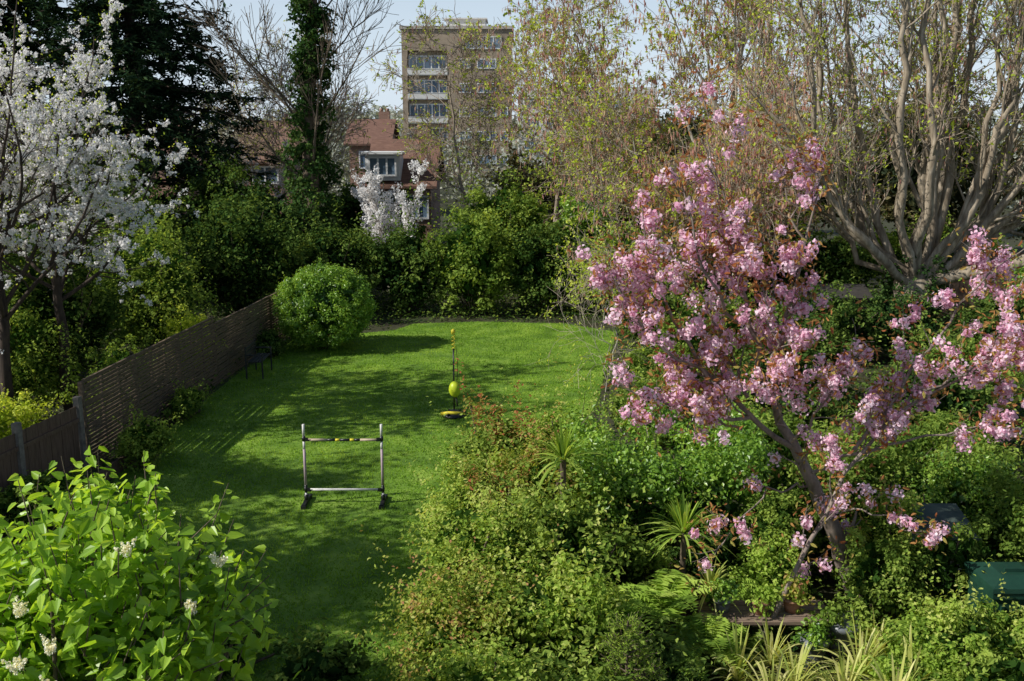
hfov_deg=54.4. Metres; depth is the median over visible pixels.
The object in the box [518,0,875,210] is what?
budding tree
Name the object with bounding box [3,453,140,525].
timber edging
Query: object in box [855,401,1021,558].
leafy shrub
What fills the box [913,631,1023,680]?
leafy shrub
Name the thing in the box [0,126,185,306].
laurel bush
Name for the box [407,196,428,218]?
window
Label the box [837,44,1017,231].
thicket
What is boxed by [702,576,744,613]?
plant pot
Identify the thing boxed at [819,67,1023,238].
thicket
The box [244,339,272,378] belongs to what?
garden chair
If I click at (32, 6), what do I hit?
conifer tree
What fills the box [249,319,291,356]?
leafy shrub
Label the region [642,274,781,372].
border shrub
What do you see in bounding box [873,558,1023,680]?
leafy shrub
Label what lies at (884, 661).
leafy shrub
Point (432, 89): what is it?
window
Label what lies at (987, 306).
border shrub
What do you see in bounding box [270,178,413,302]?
border shrub
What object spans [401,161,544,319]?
border shrub
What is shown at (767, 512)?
leafy shrub
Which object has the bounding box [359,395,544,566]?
rambling shrub
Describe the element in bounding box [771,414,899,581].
leafy shrub
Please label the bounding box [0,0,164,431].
white cherry tree
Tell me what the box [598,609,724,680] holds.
rambling shrub
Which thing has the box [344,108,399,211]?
brick house
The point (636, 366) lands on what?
border shrub
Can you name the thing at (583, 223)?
border shrub
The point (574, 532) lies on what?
rambling shrub
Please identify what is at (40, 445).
board fence
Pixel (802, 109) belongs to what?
budding tree
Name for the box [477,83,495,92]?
window
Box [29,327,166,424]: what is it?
climbing shrub
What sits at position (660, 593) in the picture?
fern
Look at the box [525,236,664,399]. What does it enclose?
budding tree
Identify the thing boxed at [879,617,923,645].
fern
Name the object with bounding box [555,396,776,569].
leafy hedge
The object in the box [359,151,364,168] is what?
window
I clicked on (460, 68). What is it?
budding tree
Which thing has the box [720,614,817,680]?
strap leaf plant
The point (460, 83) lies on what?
window
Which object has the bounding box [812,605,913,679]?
strap leaf plant
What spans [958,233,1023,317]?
border shrub
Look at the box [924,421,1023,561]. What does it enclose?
leafy shrub
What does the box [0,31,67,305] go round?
conifer tree
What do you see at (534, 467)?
rambling shrub
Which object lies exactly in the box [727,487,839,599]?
leafy shrub
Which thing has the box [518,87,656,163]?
apartment block
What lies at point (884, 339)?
border shrub
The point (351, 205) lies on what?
laurel bush
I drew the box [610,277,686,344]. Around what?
border shrub
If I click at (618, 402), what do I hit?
border shrub
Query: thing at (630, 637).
shrub
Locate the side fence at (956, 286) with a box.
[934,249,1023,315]
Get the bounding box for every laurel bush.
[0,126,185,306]
[2,198,53,323]
[4,164,196,346]
[79,211,218,365]
[159,139,301,265]
[302,161,439,258]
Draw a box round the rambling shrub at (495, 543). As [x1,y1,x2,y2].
[367,452,586,637]
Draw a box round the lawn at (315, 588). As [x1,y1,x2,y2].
[64,322,615,680]
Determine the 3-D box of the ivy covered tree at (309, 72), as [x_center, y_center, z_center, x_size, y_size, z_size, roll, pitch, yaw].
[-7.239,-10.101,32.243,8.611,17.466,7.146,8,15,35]
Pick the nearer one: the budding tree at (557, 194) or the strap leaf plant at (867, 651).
the strap leaf plant at (867, 651)
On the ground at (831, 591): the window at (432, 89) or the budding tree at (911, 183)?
the budding tree at (911, 183)
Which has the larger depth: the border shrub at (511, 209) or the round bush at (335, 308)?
the border shrub at (511, 209)
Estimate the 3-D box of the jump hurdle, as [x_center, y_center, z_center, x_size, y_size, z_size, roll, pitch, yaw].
[-2.505,1.841,14.806,1.225,1.238,0.510,0,12,0]
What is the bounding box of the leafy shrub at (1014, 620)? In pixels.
[953,572,1023,660]
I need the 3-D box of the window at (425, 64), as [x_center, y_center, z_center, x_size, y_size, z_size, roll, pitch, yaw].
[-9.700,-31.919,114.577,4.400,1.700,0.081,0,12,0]
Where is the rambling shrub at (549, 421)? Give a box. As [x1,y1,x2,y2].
[445,342,618,505]
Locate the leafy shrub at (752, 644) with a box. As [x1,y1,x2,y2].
[686,604,772,678]
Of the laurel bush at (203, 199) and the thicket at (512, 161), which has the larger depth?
the thicket at (512, 161)
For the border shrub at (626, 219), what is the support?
on the ground at (831, 591)
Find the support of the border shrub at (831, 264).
on the ground at (831, 591)
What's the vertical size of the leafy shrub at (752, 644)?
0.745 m
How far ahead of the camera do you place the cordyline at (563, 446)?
11.60 m
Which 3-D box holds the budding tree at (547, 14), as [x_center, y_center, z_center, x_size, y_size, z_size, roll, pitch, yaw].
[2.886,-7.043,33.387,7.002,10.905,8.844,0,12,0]
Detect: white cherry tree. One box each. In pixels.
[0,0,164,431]
[0,0,203,410]
[0,129,37,218]
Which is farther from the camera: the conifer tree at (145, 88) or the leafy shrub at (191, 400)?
the conifer tree at (145, 88)
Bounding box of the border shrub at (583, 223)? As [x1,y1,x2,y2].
[508,164,631,276]
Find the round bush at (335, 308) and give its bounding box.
[271,257,378,349]
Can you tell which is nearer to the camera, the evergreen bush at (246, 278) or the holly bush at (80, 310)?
the holly bush at (80, 310)
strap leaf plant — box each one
[684,616,782,680]
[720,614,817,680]
[723,632,836,680]
[734,652,819,680]
[790,641,880,680]
[792,608,897,680]
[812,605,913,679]
[829,624,945,680]
[845,644,936,680]
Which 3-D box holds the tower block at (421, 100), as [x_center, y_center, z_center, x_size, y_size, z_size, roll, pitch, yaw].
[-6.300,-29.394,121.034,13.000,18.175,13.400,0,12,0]
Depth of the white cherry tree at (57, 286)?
18.69 m
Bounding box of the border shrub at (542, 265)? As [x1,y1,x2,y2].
[490,186,627,313]
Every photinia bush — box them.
[450,358,535,482]
[454,441,543,528]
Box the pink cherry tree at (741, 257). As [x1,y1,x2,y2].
[567,41,1023,646]
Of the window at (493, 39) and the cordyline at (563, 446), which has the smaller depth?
the cordyline at (563, 446)
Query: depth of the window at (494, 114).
114.99 m
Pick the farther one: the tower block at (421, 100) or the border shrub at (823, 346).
the tower block at (421, 100)
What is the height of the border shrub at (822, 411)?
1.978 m
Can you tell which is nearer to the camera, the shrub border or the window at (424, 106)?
the shrub border
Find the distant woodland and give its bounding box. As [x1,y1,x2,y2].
[46,91,1023,207]
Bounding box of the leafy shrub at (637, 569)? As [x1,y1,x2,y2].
[591,520,676,588]
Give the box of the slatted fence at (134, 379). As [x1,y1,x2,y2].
[77,289,288,472]
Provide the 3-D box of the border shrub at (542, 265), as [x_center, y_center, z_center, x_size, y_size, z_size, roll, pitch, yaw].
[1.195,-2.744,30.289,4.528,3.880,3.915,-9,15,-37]
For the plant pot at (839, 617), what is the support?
on the ground at (831, 591)
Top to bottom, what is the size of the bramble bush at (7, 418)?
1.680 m
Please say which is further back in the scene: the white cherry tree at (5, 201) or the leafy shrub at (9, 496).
the white cherry tree at (5, 201)
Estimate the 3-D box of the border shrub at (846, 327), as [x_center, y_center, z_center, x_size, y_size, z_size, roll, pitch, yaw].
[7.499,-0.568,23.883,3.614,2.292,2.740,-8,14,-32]
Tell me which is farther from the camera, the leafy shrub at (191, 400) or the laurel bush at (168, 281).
the laurel bush at (168, 281)
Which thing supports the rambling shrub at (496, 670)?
on the ground at (831, 591)
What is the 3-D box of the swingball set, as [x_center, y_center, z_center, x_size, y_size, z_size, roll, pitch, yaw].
[-1.143,0.628,19.302,0.507,1.735,0.480,0,12,0]
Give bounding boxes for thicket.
[453,137,590,234]
[529,95,740,237]
[618,63,740,178]
[694,60,912,236]
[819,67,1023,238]
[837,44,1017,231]
[988,80,1023,248]
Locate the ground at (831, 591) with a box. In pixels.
[1,131,1023,680]
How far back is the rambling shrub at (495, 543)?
10.41 m
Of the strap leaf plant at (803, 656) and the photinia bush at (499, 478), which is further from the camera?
the photinia bush at (499, 478)
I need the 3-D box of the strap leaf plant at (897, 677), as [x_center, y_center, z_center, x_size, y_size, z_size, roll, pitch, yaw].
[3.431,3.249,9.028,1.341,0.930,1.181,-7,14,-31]
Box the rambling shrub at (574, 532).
[465,427,676,636]
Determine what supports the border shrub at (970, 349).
on the ground at (831, 591)
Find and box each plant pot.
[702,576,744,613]
[743,584,782,617]
[774,570,816,613]
[790,610,836,669]
[808,588,876,662]
[854,617,894,660]
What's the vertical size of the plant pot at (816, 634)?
0.577 m
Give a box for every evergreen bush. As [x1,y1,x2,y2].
[171,173,316,323]
[205,174,336,292]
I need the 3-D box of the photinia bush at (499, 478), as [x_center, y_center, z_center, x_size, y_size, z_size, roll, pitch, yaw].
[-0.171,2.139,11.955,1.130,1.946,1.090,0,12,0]
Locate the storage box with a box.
[887,503,981,606]
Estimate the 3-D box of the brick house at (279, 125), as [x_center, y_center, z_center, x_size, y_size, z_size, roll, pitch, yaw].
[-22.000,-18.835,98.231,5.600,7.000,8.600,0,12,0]
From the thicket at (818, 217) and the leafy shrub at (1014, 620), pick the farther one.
the thicket at (818, 217)
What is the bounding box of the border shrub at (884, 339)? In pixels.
[852,276,952,359]
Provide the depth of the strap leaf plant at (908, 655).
9.50 m
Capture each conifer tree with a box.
[0,0,108,170]
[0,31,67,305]
[3,0,288,255]
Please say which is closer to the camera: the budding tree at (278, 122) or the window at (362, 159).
the budding tree at (278, 122)
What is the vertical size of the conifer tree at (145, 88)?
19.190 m
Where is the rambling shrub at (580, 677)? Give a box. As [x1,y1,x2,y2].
[454,604,686,680]
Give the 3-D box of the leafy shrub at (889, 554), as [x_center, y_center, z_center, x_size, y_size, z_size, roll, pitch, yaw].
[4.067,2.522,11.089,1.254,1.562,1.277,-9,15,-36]
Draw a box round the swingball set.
[440,329,466,418]
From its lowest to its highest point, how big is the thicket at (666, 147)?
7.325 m
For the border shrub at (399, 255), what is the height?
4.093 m
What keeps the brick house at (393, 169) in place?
on the ground at (831, 591)
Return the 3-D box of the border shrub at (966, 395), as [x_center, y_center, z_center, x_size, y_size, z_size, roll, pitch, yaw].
[6.904,0.822,16.342,3.013,2.769,3.000,0,12,0]
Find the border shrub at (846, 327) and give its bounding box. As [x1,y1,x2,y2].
[754,274,889,359]
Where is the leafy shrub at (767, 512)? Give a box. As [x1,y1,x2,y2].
[729,464,820,589]
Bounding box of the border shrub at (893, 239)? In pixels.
[829,205,1022,292]
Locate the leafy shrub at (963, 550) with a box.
[837,473,1021,609]
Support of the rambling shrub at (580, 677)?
on the ground at (831, 591)
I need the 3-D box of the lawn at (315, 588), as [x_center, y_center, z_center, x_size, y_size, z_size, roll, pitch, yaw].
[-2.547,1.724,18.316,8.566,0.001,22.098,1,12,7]
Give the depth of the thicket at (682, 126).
50.20 m
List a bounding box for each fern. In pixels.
[573,584,656,635]
[613,568,717,633]
[646,631,711,680]
[660,613,749,678]
[732,577,811,599]
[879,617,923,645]
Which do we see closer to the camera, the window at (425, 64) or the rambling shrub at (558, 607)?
the rambling shrub at (558, 607)
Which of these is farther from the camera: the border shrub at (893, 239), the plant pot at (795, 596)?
the border shrub at (893, 239)
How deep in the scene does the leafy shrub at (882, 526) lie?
11.58 m
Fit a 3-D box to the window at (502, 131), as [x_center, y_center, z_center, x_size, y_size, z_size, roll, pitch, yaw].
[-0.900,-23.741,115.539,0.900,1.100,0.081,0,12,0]
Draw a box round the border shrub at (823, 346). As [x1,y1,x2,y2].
[727,277,885,401]
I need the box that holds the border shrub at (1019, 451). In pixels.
[1008,419,1023,460]
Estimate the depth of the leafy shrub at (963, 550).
11.01 m
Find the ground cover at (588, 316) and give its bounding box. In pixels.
[2,282,1023,680]
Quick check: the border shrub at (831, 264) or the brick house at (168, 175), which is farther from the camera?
the brick house at (168, 175)
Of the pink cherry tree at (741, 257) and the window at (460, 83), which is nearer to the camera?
the pink cherry tree at (741, 257)
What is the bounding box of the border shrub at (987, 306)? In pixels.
[931,271,1023,347]
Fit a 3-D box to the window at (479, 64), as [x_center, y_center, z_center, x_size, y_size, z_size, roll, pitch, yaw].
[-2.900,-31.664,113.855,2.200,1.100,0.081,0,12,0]
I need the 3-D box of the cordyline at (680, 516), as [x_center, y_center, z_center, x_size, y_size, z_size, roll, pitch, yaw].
[1.946,2.464,11.349,1.030,1.500,1.152,-2,12,-11]
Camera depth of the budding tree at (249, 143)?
44.16 m
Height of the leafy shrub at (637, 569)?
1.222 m
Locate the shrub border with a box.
[714,383,1023,521]
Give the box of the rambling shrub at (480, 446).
[409,379,571,494]
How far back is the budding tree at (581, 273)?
22.75 m
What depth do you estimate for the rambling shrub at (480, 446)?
13.35 m
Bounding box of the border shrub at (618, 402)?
[595,355,694,450]
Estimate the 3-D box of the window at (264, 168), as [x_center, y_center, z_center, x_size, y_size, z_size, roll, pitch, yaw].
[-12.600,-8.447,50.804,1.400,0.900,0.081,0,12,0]
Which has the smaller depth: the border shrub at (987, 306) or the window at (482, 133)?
the border shrub at (987, 306)
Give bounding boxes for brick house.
[120,125,205,213]
[237,113,303,216]
[258,120,322,176]
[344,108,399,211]
[361,125,445,242]
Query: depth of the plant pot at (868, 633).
10.33 m
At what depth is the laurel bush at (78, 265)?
25.52 m
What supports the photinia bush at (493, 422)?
on the ground at (831, 591)
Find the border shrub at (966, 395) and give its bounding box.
[830,300,1019,471]
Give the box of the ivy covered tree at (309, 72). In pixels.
[170,0,403,255]
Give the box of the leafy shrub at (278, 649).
[202,602,303,680]
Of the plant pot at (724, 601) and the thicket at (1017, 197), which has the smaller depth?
the plant pot at (724, 601)
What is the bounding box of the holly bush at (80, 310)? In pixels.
[2,237,135,400]
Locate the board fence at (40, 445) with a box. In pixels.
[0,396,88,513]
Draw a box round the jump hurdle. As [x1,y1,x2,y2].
[300,424,387,509]
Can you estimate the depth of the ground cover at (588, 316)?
26.29 m
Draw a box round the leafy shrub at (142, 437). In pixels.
[103,392,195,473]
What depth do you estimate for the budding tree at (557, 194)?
38.25 m
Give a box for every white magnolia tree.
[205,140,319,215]
[350,159,428,290]
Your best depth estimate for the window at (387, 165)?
46.08 m
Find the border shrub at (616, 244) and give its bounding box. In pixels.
[573,197,675,316]
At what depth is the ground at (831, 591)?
26.33 m
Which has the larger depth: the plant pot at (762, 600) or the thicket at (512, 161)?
the thicket at (512, 161)
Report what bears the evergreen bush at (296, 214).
on the ground at (831, 591)
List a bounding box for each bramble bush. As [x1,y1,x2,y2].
[0,282,85,420]
[0,383,62,438]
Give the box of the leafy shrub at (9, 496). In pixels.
[0,463,90,534]
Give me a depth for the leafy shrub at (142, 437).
16.31 m
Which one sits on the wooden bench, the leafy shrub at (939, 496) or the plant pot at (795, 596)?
the plant pot at (795, 596)
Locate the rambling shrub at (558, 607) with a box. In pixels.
[414,469,652,680]
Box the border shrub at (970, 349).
[866,293,1023,414]
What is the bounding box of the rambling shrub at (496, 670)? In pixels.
[353,530,597,680]
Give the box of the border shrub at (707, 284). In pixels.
[621,214,773,304]
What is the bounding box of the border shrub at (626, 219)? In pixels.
[552,171,673,268]
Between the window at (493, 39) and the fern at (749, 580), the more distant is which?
the window at (493, 39)
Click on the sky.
(406, 10)
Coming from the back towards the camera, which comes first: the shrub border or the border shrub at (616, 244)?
the border shrub at (616, 244)
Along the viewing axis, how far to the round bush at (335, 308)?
24.74 m
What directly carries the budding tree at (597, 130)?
on the ground at (831, 591)
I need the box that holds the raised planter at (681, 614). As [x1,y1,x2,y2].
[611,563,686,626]
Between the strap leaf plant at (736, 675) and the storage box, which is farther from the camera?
the storage box
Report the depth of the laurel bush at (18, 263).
22.40 m
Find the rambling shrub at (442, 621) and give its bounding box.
[337,491,558,680]
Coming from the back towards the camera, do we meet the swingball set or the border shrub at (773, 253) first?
the border shrub at (773, 253)
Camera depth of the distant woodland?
81.54 m
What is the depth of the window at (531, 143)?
159.92 m
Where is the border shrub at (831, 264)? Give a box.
[765,201,887,300]
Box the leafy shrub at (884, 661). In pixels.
[849,619,975,680]
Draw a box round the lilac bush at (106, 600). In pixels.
[0,445,300,680]
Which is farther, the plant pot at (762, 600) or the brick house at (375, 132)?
the brick house at (375, 132)
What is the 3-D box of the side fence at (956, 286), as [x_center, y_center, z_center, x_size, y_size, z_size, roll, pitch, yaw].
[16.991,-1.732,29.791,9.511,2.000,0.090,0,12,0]
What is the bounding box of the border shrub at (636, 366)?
[610,331,711,396]
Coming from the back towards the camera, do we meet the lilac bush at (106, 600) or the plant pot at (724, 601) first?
the plant pot at (724, 601)
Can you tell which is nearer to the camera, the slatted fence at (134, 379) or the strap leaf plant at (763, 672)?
the strap leaf plant at (763, 672)
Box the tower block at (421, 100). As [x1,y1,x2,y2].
[399,18,513,176]
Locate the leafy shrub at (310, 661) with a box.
[264,617,393,680]
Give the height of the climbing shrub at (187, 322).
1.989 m
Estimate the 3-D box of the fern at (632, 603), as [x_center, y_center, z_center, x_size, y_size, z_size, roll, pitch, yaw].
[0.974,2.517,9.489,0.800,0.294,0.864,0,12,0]
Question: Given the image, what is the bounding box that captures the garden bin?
[964,562,1023,623]
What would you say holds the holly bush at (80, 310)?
on the ground at (831, 591)
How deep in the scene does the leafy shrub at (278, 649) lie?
10.35 m
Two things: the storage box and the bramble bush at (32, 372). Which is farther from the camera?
the bramble bush at (32, 372)
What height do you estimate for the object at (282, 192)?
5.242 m
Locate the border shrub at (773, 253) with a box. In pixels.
[723,191,819,306]
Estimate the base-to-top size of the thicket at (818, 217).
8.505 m
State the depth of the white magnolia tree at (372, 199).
33.13 m
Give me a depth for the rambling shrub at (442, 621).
9.10 m
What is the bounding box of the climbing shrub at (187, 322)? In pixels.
[154,299,225,384]
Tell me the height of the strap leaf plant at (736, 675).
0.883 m
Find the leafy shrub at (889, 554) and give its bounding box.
[813,503,940,627]
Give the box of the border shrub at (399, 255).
[331,179,462,314]
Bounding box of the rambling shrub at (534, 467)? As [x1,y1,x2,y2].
[462,386,652,547]
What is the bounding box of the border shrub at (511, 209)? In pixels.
[414,107,589,291]
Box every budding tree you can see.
[148,63,295,207]
[228,14,378,193]
[365,0,537,221]
[458,0,651,227]
[495,0,717,238]
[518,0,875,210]
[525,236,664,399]
[532,64,736,303]
[546,217,678,365]
[617,100,831,306]
[651,22,861,297]
[692,0,854,204]
[799,0,1023,213]
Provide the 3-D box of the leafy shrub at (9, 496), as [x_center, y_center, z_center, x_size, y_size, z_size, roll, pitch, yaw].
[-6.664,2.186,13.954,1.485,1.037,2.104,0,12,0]
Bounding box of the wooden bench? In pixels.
[694,600,834,635]
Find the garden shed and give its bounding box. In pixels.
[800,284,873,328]
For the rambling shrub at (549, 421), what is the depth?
14.11 m
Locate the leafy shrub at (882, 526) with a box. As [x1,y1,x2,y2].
[848,472,942,554]
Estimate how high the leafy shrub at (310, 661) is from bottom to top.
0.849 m
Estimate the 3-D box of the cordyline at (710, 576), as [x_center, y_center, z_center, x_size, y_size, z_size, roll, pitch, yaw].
[2.141,2.801,10.806,0.960,1.068,0.862,8,14,33]
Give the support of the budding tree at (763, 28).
on the ground at (831, 591)
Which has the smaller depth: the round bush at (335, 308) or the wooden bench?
the wooden bench
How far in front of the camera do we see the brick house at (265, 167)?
51.00 m
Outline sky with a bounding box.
[0,0,1023,130]
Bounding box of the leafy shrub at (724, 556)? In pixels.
[629,471,754,594]
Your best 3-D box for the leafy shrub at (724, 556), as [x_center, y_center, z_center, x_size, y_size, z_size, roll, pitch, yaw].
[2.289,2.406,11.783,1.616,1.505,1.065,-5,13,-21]
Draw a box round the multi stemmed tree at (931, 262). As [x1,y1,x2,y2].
[696,0,1023,336]
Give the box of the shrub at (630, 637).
[586,610,668,680]
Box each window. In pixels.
[251,166,278,183]
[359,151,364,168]
[368,157,396,175]
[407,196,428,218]
[408,55,446,67]
[409,80,446,92]
[409,104,447,116]
[410,128,447,139]
[459,83,470,92]
[465,36,500,48]
[477,59,495,68]
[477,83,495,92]
[478,107,495,116]
[478,155,496,163]
[479,131,495,140]
[500,131,507,140]
[524,140,535,149]
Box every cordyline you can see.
[520,417,610,512]
[634,490,734,575]
[679,557,750,614]
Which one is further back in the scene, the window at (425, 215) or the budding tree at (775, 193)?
the window at (425, 215)
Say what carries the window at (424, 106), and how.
in the tower block at (421, 100)
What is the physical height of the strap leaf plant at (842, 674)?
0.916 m
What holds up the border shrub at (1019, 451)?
on the ground at (831, 591)
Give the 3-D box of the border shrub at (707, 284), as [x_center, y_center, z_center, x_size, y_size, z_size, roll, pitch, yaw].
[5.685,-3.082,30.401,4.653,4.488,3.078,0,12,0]
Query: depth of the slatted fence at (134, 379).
19.09 m
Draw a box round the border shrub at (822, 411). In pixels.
[674,349,861,461]
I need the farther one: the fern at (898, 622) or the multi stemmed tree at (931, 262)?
the multi stemmed tree at (931, 262)
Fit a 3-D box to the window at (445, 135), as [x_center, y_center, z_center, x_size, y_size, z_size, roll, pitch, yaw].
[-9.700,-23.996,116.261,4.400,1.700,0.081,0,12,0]
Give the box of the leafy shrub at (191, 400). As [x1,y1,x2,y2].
[161,378,211,420]

